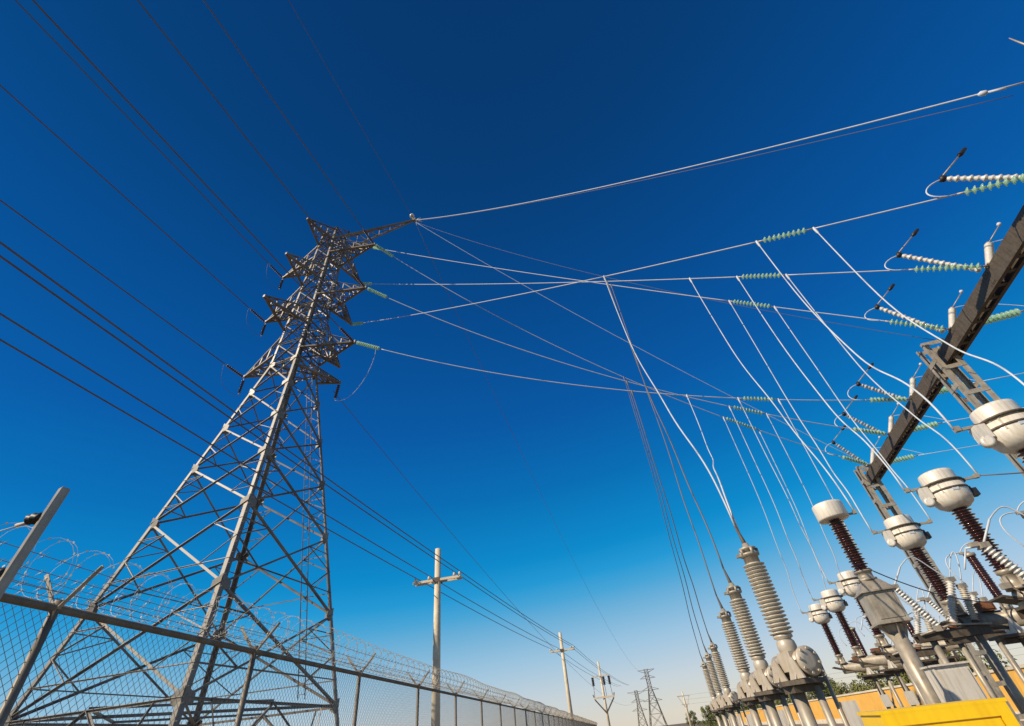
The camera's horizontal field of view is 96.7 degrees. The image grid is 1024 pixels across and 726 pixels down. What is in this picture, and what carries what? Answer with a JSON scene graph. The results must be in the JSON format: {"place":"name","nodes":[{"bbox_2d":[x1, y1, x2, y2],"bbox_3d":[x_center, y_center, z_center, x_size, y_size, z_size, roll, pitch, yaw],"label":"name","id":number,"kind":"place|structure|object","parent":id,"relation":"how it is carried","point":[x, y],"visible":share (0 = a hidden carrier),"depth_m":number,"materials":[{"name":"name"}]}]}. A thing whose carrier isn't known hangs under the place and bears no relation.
{"place":"outdoors","nodes":[
{"label":"outdoors","id":0,"kind":"place"},
{"bbox_2d":[0,0,1023,725],"label":"sky","id":1,"kind":"structure","parent":0,"point":[466,106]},
{"bbox_2d":[665,721,730,725],"bbox_3d":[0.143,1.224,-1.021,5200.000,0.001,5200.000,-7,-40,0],"label":"ground","id":2,"kind":"structure","parent":0,"point":[683,724],"depth_m":372.44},
{"bbox_2d":[0,487,69,598],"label":"corner post","id":3,"kind":"object","parent":2,"relation":"on","point":[40,521],"visible":1,"depth_m":2.51,"materials":[{"name":"metal"}]},
{"bbox_2d":[4,218,416,725],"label":"transmission tower","id":4,"kind":"structure","parent":2,"relation":"on","point":[222,581],"depth_m":22.66,"materials":[{"name":"metal"}]},
{"bbox_2d":[225,364,243,377],"bbox_3d":[-18.341,0.527,30.103,0.220,0.255,1.701,-16,-40,11],"label":"insulator string","id":5,"kind":"object","parent":4,"relation":"attached to","point":[235,371],"visible":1,"depth_m":30.06,"materials":[{"name":"glass"}]},
{"bbox_2d":[0,200,224,363],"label":"conductor","id":6,"kind":"object","parent":5,"relation":"attached to","point":[105,276],"visible":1,"depth_m":23.37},
{"bbox_2d":[249,308,265,322],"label":"insulator string","id":7,"kind":"object","parent":4,"relation":"attached to","point":[258,316],"visible":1,"depth_m":33.47,"materials":[{"name":"metal"}]},
{"bbox_2d":[0,85,248,307],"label":"conductor","id":8,"kind":"object","parent":7,"relation":"attached to","point":[115,188],"visible":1,"depth_m":25.13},
{"bbox_2d":[269,264,282,277],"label":"insulator string","id":9,"kind":"object","parent":4,"relation":"attached to","point":[275,270],"visible":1,"depth_m":36.84,"materials":[{"name":"metal"}]},
{"bbox_2d":[15,0,267,262],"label":"conductor","id":10,"kind":"object","parent":9,"relation":"attached to","point":[132,122],"visible":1,"depth_m":27.27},
{"bbox_2d":[339,327,354,342],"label":"insulator string","id":11,"kind":"object","parent":4,"relation":"attached to","point":[346,334],"visible":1,"depth_m":28.31,"materials":[{"name":"glass"}]},
{"bbox_2d":[32,0,338,326],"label":"conductor","id":12,"kind":"object","parent":11,"relation":"attached to","point":[76,46],"visible":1,"depth_m":18.59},
{"bbox_2d":[352,321,363,325],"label":"insulator string","id":13,"kind":"object","parent":4,"relation":"attached to","point":[357,323],"visible":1,"depth_m":36.63,"materials":[{"name":"green glass"}]},
{"bbox_2d":[364,242,755,322],"bbox_3d":[-1.440,-3.789,26.287,25.127,13.447,0.048,-31,-45,26],"label":"conductor","id":14,"kind":"object","parent":13,"relation":"hanging from","point":[584,280],"visible":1,"depth_m":21.11,"materials":[{"name":"metal"}]},
{"bbox_2d":[603,275,735,525],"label":"drop lead","id":15,"kind":"object","parent":14,"relation":"hanging from","point":[720,493],"visible":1,"depth_m":11.65,"materials":[{"name":"metal"}]},
{"bbox_2d":[758,228,812,242],"bbox_3d":[9.522,-4.459,15.911,1.601,0.804,0.230,-31,-45,26],"label":"insulator string","id":16,"kind":"object","parent":14,"relation":"attached to","point":[783,235],"visible":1,"depth_m":15.86,"materials":[{"name":"green glass"}]},
{"bbox_2d":[815,193,956,228],"bbox_3d":[11.443,-4.678,14.166,3.142,1.510,0.044,-31,-45,26],"label":"conductor","id":17,"kind":"object","parent":16,"relation":"attached to","point":[886,211],"visible":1,"depth_m":14.04,"materials":[{"name":"metal"}]},
{"bbox_2d":[812,227,1023,384],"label":"drop lead","id":18,"kind":"object","parent":16,"relation":"hanging from","point":[1004,369],"visible":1,"depth_m":11.27,"materials":[{"name":"metal"}]},
{"bbox_2d":[755,240,953,429],"bbox_3d":[8.434,-1.614,12.380,0.086,9.525,3.345,-25,-43,21],"label":"drop lead","id":19,"kind":"object","parent":14,"relation":"hanging from","point":[911,387],"visible":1,"depth_m":11.44,"materials":[{"name":"metal"}]},
{"bbox_2d":[352,272,365,288],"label":"insulator string","id":20,"kind":"object","parent":4,"relation":"attached to","point":[358,279],"visible":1,"depth_m":31.71,"materials":[{"name":"glass"}]},
{"bbox_2d":[137,0,351,271],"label":"conductor","id":21,"kind":"object","parent":20,"relation":"attached to","point":[236,125],"visible":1,"depth_m":23.05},
{"bbox_2d":[355,341,380,349],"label":"insulator string","id":22,"kind":"object","parent":4,"relation":"attached to","point":[367,345],"visible":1,"depth_m":28.59,"materials":[{"name":"green glass"}]},
{"bbox_2d":[381,349,737,398],"bbox_3d":[1.458,0.432,25.209,18.777,7.590,0.048,-10,-40,4],"label":"conductor","id":23,"kind":"object","parent":22,"relation":"attached to","point":[562,383],"visible":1,"depth_m":24.36,"materials":[{"name":"metal"}]},
{"bbox_2d":[631,390,707,632],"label":"drop lead","id":24,"kind":"object","parent":23,"relation":"hanging from","point":[670,513],"visible":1,"depth_m":20.36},
{"bbox_2d":[686,394,738,529],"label":"drop lead","id":25,"kind":"object","parent":23,"relation":"hanging from","point":[715,471],"visible":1,"depth_m":10.57,"materials":[{"name":"metal"}]},
{"bbox_2d":[739,396,777,401],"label":"insulator string","id":26,"kind":"object","parent":23,"relation":"attached to","point":[758,398],"visible":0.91,"depth_m":21.94,"materials":[{"name":"green glass"}]},
{"bbox_2d":[737,397,827,581],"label":"drop lead","id":27,"kind":"object","parent":26,"relation":"hanging from","point":[783,489],"visible":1,"depth_m":19.29,"materials":[{"name":"metal"}]},
{"bbox_2d":[362,228,373,243],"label":"insulator string","id":28,"kind":"object","parent":4,"relation":"attached to","point":[368,237],"visible":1,"depth_m":35.07,"materials":[{"name":"glass"}]},
{"bbox_2d":[203,0,361,227],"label":"conductor","id":29,"kind":"object","parent":28,"relation":"attached to","point":[277,106],"visible":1,"depth_m":27.32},
{"bbox_2d":[367,287,387,298],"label":"insulator string","id":30,"kind":"object","parent":4,"relation":"hanging from","point":[377,292],"visible":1,"depth_m":32.01,"materials":[{"name":"green glass"}]},
{"bbox_2d":[389,298,728,406],"bbox_3d":[1.674,-1.061,28.296,19.570,11.401,0.048,-5,-40,-2],"label":"conductor","id":31,"kind":"object","parent":30,"relation":"attached to","point":[554,360],"visible":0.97,"depth_m":27.53,"materials":[{"name":"metal"}]},
{"bbox_2d":[626,380,702,642],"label":"drop lead","id":32,"kind":"object","parent":31,"relation":"hanging from","point":[666,513],"visible":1,"depth_m":22.88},
{"bbox_2d":[730,406,765,414],"bbox_3d":[12.825,2.568,24.744,1.791,0.754,0.230,-5,-40,-2],"label":"insulator string","id":33,"kind":"object","parent":31,"relation":"attached to","point":[749,410],"visible":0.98,"depth_m":24.68,"materials":[{"name":"green glass"}]},
{"bbox_2d":[766,413,839,572],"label":"drop lead","id":34,"kind":"object","parent":33,"relation":"hanging from","point":[805,490],"visible":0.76,"depth_m":22.03,"materials":[{"name":"metal"}]},
{"bbox_2d":[729,405,812,599],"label":"drop lead","id":35,"kind":"object","parent":31,"relation":"hanging from","point":[774,504],"visible":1,"depth_m":21.63,"materials":[{"name":"metal"}]},
{"bbox_2d":[375,244,393,256],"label":"insulator string","id":36,"kind":"object","parent":4,"relation":"attached to","point":[383,250],"visible":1,"depth_m":35.37,"materials":[{"name":"green glass"}]},
{"bbox_2d":[394,257,721,416],"bbox_3d":[1.912,-2.412,31.354,20.726,15.392,0.048,-1,-40,-7],"label":"conductor","id":37,"kind":"object","parent":36,"relation":"attached to","point":[557,346],"visible":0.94,"depth_m":30.26,"materials":[{"name":"metal"}]},
{"bbox_2d":[623,376,699,652],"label":"drop lead","id":38,"kind":"object","parent":37,"relation":"hanging from","point":[664,517],"visible":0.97,"depth_m":25.55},
{"bbox_2d":[723,416,801,611],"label":"drop lead","id":39,"kind":"object","parent":37,"relation":"hanging from","point":[765,515],"visible":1,"depth_m":24.09,"materials":[{"name":"metal"}]},
{"bbox_2d":[415,222,645,672],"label":"earth wire","id":40,"kind":"object","parent":4,"relation":"attached to","point":[509,427],"visible":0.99,"depth_m":59.05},
{"bbox_2d":[414,221,855,458],"bbox_3d":[6.105,-3.577,34.955,28.184,27.215,0.036,-3,-40,-4],"label":"earth wire","id":41,"kind":"object","parent":4,"relation":"attached to","point":[645,351],"visible":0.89,"depth_m":32.62,"materials":[{"name":"metal"}]},
{"bbox_2d":[419,223,932,339],"bbox_3d":[4.040,-7.088,30.576,26.298,27.256,0.022,-20,-41,15],"label":"earth wire","id":42,"kind":"object","parent":4,"relation":"attached to","point":[704,298],"visible":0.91,"depth_m":23.49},
{"bbox_2d":[418,95,1012,220],"bbox_3d":[2.347,-10.363,27.669,28.302,26.056,0.020,-34,-47,29],"label":"earth wire","id":43,"kind":"object","parent":4,"relation":"attached to","point":[767,152],"visible":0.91,"depth_m":16.88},
{"bbox_2d":[418,82,1023,219],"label":"earth wire","id":44,"kind":"object","parent":4,"relation":"attached to","point":[763,148],"visible":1,"depth_m":16.54,"materials":[{"name":"metal"}]},
{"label":"insulator string","id":45,"kind":"object","parent":4,"relation":"hanging from","visible":0},
{"bbox_2d":[395,276,735,284],"bbox_3d":[-1.194,-5.293,29.580,24.338,17.027,0.048,-26,-43,22],"label":"conductor","id":46,"kind":"object","parent":45,"relation":"attached to","point":[571,282],"visible":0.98,"depth_m":25.22,"materials":[{"name":"metal"}]},
{"bbox_2d":[606,280,723,567],"bbox_3d":[5.111,0.384,17.583,0.087,15.301,3.957,-15,-40,10],"label":"drop lead","id":47,"kind":"object","parent":46,"relation":"hanging from","point":[674,450],"visible":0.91,"depth_m":14.28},
{"bbox_2d":[738,273,784,278],"bbox_3d":[10.431,-3.644,19.064,1.582,1.062,0.222,-26,-43,22],"label":"insulator string","id":48,"kind":"object","parent":46,"relation":"hanging from","point":[774,275],"visible":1,"depth_m":18.98,"materials":[{"name":"green glass"}]},
{"bbox_2d":[736,276,903,489],"bbox_3d":[9.366,-0.422,15.066,0.086,10.963,3.409,-24,-43,20],"label":"drop lead","id":49,"kind":"object","parent":48,"relation":"hanging from","point":[872,449],"visible":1,"depth_m":14.08,"materials":[{"name":"metal"}]},
{"bbox_2d":[785,274,976,472],"bbox_3d":[10.756,-0.550,14.306,0.086,9.941,3.058,-26,-43,22],"label":"drop lead","id":50,"kind":"object","parent":48,"relation":"hanging from","point":[961,455],"visible":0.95,"depth_m":13.41,"materials":[{"name":"metal"}]},
{"bbox_2d":[689,278,853,508],"bbox_3d":[8.273,-0.171,16.078,0.083,12.109,3.064,-16,-41,11],"label":"drop lead","id":51,"kind":"object","parent":46,"relation":"hanging from","point":[775,405],"visible":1,"depth_m":14.20,"materials":[{"name":"metal"}]},
{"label":"insulator string","id":52,"kind":"object","parent":4,"relation":"hanging from","visible":0},
{"bbox_2d":[388,250,727,300],"bbox_3d":[-0.564,-6.701,31.912,23.031,20.077,0.048,-21,-42,17],"label":"conductor","id":53,"kind":"object","parent":52,"relation":"hanging from","point":[572,279],"visible":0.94,"depth_m":27.73,"materials":[{"name":"metal"}]},
{"bbox_2d":[610,284,716,595],"bbox_3d":[5.951,1.239,20.038,0.090,16.977,2.617,-20,-42,16],"label":"drop lead","id":54,"kind":"object","parent":53,"relation":"hanging from","point":[671,462],"visible":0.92,"depth_m":17.07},
{"bbox_2d":[731,300,773,307],"bbox_3d":[11.329,-2.798,21.544,1.565,1.313,0.230,-21,-42,17],"label":"insulator string","id":55,"kind":"object","parent":53,"relation":"hanging from","point":[751,303],"visible":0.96,"depth_m":21.50,"materials":[{"name":"green glass"}]},
{"bbox_2d":[774,306,930,518],"bbox_3d":[11.777,0.866,16.716,0.086,10.670,2.628,-29,-45,25],"label":"drop lead","id":56,"kind":"object","parent":55,"relation":"hanging from","point":[775,308],"visible":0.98,"depth_m":16.13,"materials":[{"name":"metal"}]},
{"bbox_2d":[728,300,871,531],"bbox_3d":[10.351,0.842,17.488,0.086,11.946,2.798,-27,-44,23],"label":"drop lead","id":57,"kind":"object","parent":53,"relation":"hanging from","point":[729,301],"visible":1,"depth_m":16.46,"materials":[{"name":"metal"}]},
{"bbox_2d":[0,522,597,725],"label":"chain link fence","id":58,"kind":"object","parent":2,"relation":"on","point":[53,607],"visible":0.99,"depth_m":4.54,"materials":[{"name":"metal"}]},
{"bbox_2d":[413,548,462,725],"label":"utility pole","id":59,"kind":"object","parent":2,"relation":"on","point":[437,580],"visible":0.99,"depth_m":20.09,"materials":[{"name":"concrete"}]},
{"bbox_2d":[0,313,616,684],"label":"power line","id":60,"kind":"object","parent":59,"relation":"attached to","point":[43,340],"visible":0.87,"depth_m":11.30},
{"bbox_2d":[0,339,617,686],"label":"power line","id":61,"kind":"object","parent":59,"relation":"attached to","point":[32,358],"visible":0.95,"depth_m":11.92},
{"bbox_2d":[0,255,625,684],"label":"power line","id":62,"kind":"object","parent":59,"relation":"attached to","point":[226,415],"visible":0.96,"depth_m":10.22,"materials":[{"name":"metal"}]},
{"bbox_2d":[0,241,627,684],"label":"power line","id":63,"kind":"object","parent":59,"relation":"attached to","point":[222,403],"visible":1,"depth_m":10.01,"materials":[{"name":"metal"}]},
{"bbox_2d":[550,632,574,725],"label":"utility pole","id":64,"kind":"object","parent":2,"relation":"on","point":[562,650],"visible":0.99,"depth_m":40.65,"materials":[{"name":"metal"}]},
{"bbox_2d":[591,661,614,725],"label":"utility pole","id":65,"kind":"object","parent":2,"relation":"on","point":[604,697],"visible":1,"depth_m":61.82,"materials":[{"name":"wood"}]},
{"bbox_2d":[628,690,647,725],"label":"transmission tower","id":66,"kind":"structure","parent":2,"relation":"on","point":[638,701],"depth_m":256.79,"materials":[{"name":"metal"}]},
{"bbox_2d":[332,390,632,703],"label":"earth wire","id":67,"kind":"object","parent":66,"relation":"attached to","point":[437,516],"visible":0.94,"depth_m":40.31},
{"bbox_2d":[639,669,667,725],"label":"transmission tower","id":68,"kind":"structure","parent":2,"relation":"on","point":[650,711],"depth_m":234.22,"materials":[{"name":"metal"}]},
{"bbox_2d":[700,705,717,725],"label":"tree","id":69,"kind":"object","parent":2,"relation":"on","point":[710,721],"visible":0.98,"depth_m":87.88,"materials":[{"name":"green plant"}]},
{"bbox_2d":[831,680,852,694],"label":"tree","id":70,"kind":"object","parent":2,"relation":"on","point":[841,691],"visible":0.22,"depth_m":56.28,"materials":[{"name":"green plant"}]},
{"bbox_2d":[728,664,1023,724],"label":"boundary wall","id":71,"kind":"structure","parent":2,"relation":"on","point":[868,700],"depth_m":42.79,"materials":[{"name":"orange paint"}]},
{"bbox_2d":[848,670,910,691],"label":"tree","id":72,"kind":"object","parent":2,"relation":"on","point":[856,687],"visible":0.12,"depth_m":46.49,"materials":[{"name":"green plant"}]},
{"bbox_2d":[932,643,1016,672],"bbox_3d":[34.236,23.008,33.527,5.727,4.703,6.618,-20,-41,16],"label":"tree","id":73,"kind":"object","parent":2,"relation":"on","point":[963,658],"visible":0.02,"depth_m":33.31,"materials":[{"name":"green plant"}]},
{"bbox_2d":[745,721,1023,725],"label":"yard gravel","id":74,"kind":"structure","parent":0,"point":[842,724],"depth_m":50.35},
{"bbox_2d":[700,654,731,725],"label":"surge arrester","id":75,"kind":"object","parent":74,"relation":"on","point":[705,670],"visible":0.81,"depth_m":23.91,"materials":[{"name":"ceramic"}]},
{"bbox_2d":[703,644,741,725],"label":"surge arrester","id":76,"kind":"object","parent":74,"relation":"on","point":[716,685],"visible":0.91,"depth_m":20.69,"materials":[{"name":"ceramic"}]},
{"bbox_2d":[707,633,754,725],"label":"surge arrester","id":77,"kind":"object","parent":74,"relation":"on","point":[730,701],"visible":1,"depth_m":17.81,"materials":[{"name":"ceramic"}]},
{"bbox_2d":[716,596,788,725],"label":"surge arrester","id":78,"kind":"object","parent":74,"relation":"on","point":[749,699],"visible":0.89,"depth_m":12.35,"materials":[{"name":"ceramic"}]},
{"bbox_2d":[723,568,803,725],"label":"surge arrester","id":79,"kind":"object","parent":74,"relation":"on","point":[765,688],"visible":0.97,"depth_m":9.83,"materials":[{"name":"ceramic"}]},
{"bbox_2d":[734,526,864,725],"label":"surge arrester","id":80,"kind":"object","parent":74,"relation":"on","point":[798,672],"visible":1,"depth_m":7.19,"materials":[{"name":"grey ceramic"}]},
{"bbox_2d":[801,603,903,708],"bbox_3d":[15.829,13.723,20.438,3.000,5.470,0.790,-16,-41,11],"label":"current transformer","id":81,"kind":"object","parent":74,"relation":"on","point":[817,613],"visible":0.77,"depth_m":20.62,"materials":[{"name":"metal"}]},
{"bbox_2d":[813,589,930,705],"bbox_3d":[14.805,11.851,18.051,3.000,5.470,0.790,-16,-41,11],"label":"current transformer","id":82,"kind":"object","parent":74,"relation":"on","point":[832,600],"visible":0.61,"depth_m":18.36,"materials":[{"name":"metal"}]},
{"bbox_2d":[812,499,941,704],"bbox_3d":[8.181,5.601,9.643,0.860,5.480,0.690,-16,-41,11],"label":"voltage transformer","id":83,"kind":"object","parent":74,"relation":"on","point":[883,608],"visible":1,"depth_m":9.81,"materials":[{"name":"metal"}]},
{"bbox_2d":[873,571,993,602],"bbox_3d":[10.598,5.314,10.816,5.005,0.733,0.024,8,-42,-17],"label":"bus wire","id":84,"kind":"object","parent":83,"relation":"attached to","point":[932,592],"visible":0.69,"depth_m":10.44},
{"bbox_2d":[828,570,967,665],"bbox_3d":[13.774,9.915,15.587,3.000,5.470,0.790,-16,-41,11],"label":"current transformer","id":85,"kind":"object","parent":74,"relation":"on","point":[847,583],"visible":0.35,"depth_m":15.99,"materials":[{"name":"metal"}]},
{"bbox_2d":[861,587,947,704],"bbox_3d":[12.322,9.108,13.534,2.255,4.312,0.445,-16,-41,11],"label":"disconnect switch","id":86,"kind":"object","parent":74,"relation":"on","point":[926,652],"visible":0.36,"depth_m":13.83,"materials":[{"name":"metal"}]},
{"bbox_2d":[856,697,1019,725],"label":"yellow cabinet","id":87,"kind":"object","parent":74,"relation":"on","point":[989,712],"visible":1,"depth_m":4.50,"materials":[{"name":"metal"}]},
{"bbox_2d":[853,38,1023,725],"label":"steel gantry","id":88,"kind":"object","parent":74,"relation":"on","point":[1000,273],"visible":0.82,"depth_m":17.61,"materials":[{"name":"metal"}]},
{"bbox_2d":[825,425,867,465],"bbox_3d":[19.721,4.916,27.041,2.215,2.399,0.773,0,-40,-8],"label":"line arrester","id":89,"kind":"object","parent":88,"relation":"attached to","point":[844,449],"visible":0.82,"depth_m":27.16,"materials":[{"name":"grey ceramic"}]},
{"bbox_2d":[834,395,885,435],"bbox_3d":[18.307,2.839,24.256,2.315,2.289,0.651,-4,-40,-4],"label":"line arrester","id":90,"kind":"object","parent":88,"relation":"attached to","point":[859,421],"visible":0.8,"depth_m":24.31,"materials":[{"name":"grey ceramic"}]},
{"bbox_2d":[847,363,907,400],"bbox_3d":[17.007,1.023,21.586,2.413,2.112,0.531,-8,-40,2],"label":"line arrester","id":91,"kind":"object","parent":88,"relation":"attached to","point":[858,383],"visible":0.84,"depth_m":21.61,"materials":[{"name":"grey ceramic"}]},
{"bbox_2d":[865,397,911,402],"bbox_3d":[17.272,1.677,20.903,1.888,0.471,0.250,-10,-40,4],"label":"insulator string","id":92,"kind":"object","parent":88,"relation":"attached to","point":[885,399],"visible":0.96,"depth_m":20.86,"materials":[{"name":"green glass"}]},
{"bbox_2d":[864,284,945,333],"bbox_3d":[15.594,-1.990,18.588,2.023,2.881,0.337,-17,-41,12],"label":"line arrester","id":93,"kind":"object","parent":88,"relation":"attached to","point":[885,310],"visible":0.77,"depth_m":18.62,"materials":[{"name":"grey ceramic"}]},
{"bbox_2d":[885,319,949,330],"bbox_3d":[15.790,-1.486,17.771,1.544,1.274,0.250,-21,-42,17],"label":"insulator string","id":94,"kind":"object","parent":88,"relation":"attached to","point":[910,324],"visible":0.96,"depth_m":17.70,"materials":[{"name":"green glass"}]},
{"bbox_2d":[884,228,981,272],"bbox_3d":[14.491,-3.695,16.207,2.122,2.730,0.346,-20,-42,16],"label":"line arrester","id":95,"kind":"object","parent":88,"relation":"attached to","point":[899,254],"visible":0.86,"depth_m":16.16,"materials":[{"name":"grey ceramic"}]},
{"bbox_2d":[909,263,988,272],"bbox_3d":[14.670,-3.209,15.354,1.671,1.097,0.242,-26,-43,22],"label":"insulator string","id":96,"kind":"object","parent":88,"relation":"attached to","point":[951,267],"visible":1,"depth_m":15.27,"materials":[{"name":"green glass"}]},
{"bbox_2d":[948,290,962,330],"bbox_3d":[17.105,-2.035,17.544,0.392,1.880,0.375,10,-31,31],"label":"post insulator","id":97,"kind":"object","parent":88,"relation":"attached to","point":[952,317],"visible":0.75,"depth_m":17.49,"materials":[{"name":"ceramic"}]},
{"bbox_2d":[925,147,1020,196],"bbox_3d":[13.278,-5.399,13.239,2.207,2.529,0.381,-24,-43,20],"label":"line arrester","id":98,"kind":"object","parent":88,"relation":"attached to","point":[957,178],"visible":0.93,"depth_m":13.28,"materials":[{"name":"grey ceramic"}]},
{"bbox_2d":[957,173,1023,195],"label":"insulator string","id":99,"kind":"object","parent":88,"relation":"attached to","point":[997,184],"visible":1,"depth_m":12.49,"materials":[{"name":"green glass"}]},
{"bbox_2d":[984,222,1001,268],"bbox_3d":[15.987,-3.925,15.123,0.392,1.880,0.375,10,-31,31],"label":"post insulator","id":100,"kind":"object","parent":88,"relation":"attached to","point":[989,249],"visible":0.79,"depth_m":15.07,"materials":[{"name":"ceramic"}]},
{"bbox_2d":[984,309,1023,324],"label":"insulator string","id":101,"kind":"object","parent":88,"relation":"attached to","point":[1005,315],"visible":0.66,"depth_m":16.74,"materials":[{"name":"green glass"}]},
{"bbox_2d":[872,514,1023,646],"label":"current transformer","id":102,"kind":"object","parent":74,"relation":"on","point":[905,532],"visible":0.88,"depth_m":11.55,"materials":[{"name":"metal"}]},
{"bbox_2d":[919,661,987,702],"bbox_3d":[8.080,6.349,7.798,0.620,1.999,0.525,-14,-40,9],"label":"control cabinet","id":103,"kind":"object","parent":74,"relation":"on","point":[953,681],"visible":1,"depth_m":8.13,"materials":[{"name":"metal"}]},
{"bbox_2d":[890,551,1023,710],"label":"disconnect switch","id":104,"kind":"object","parent":74,"relation":"on","point":[977,629],"visible":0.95,"depth_m":10.83,"materials":[{"name":"metal"}]},
{"bbox_2d":[904,468,1023,605],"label":"current transformer","id":105,"kind":"object","parent":74,"relation":"on","point":[946,489],"visible":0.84,"depth_m":9.76,"materials":[{"name":"metal"}]},
{"bbox_2d":[915,571,1023,697],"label":"disconnect switch","id":106,"kind":"object","parent":74,"relation":"on","point":[960,642],"visible":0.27,"depth_m":13.39,"materials":[{"name":"metal"}]},
{"bbox_2d":[953,399,1023,463],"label":"current transformer","id":107,"kind":"object","parent":74,"relation":"on","point":[998,425],"visible":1,"depth_m":7.84,"materials":[{"name":"metal"}]},
{"bbox_2d":[964,506,1023,619],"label":"disconnect switch","id":108,"kind":"object","parent":74,"relation":"on","point":[985,545],"visible":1,"depth_m":8.63,"materials":[{"name":"ceramic"}]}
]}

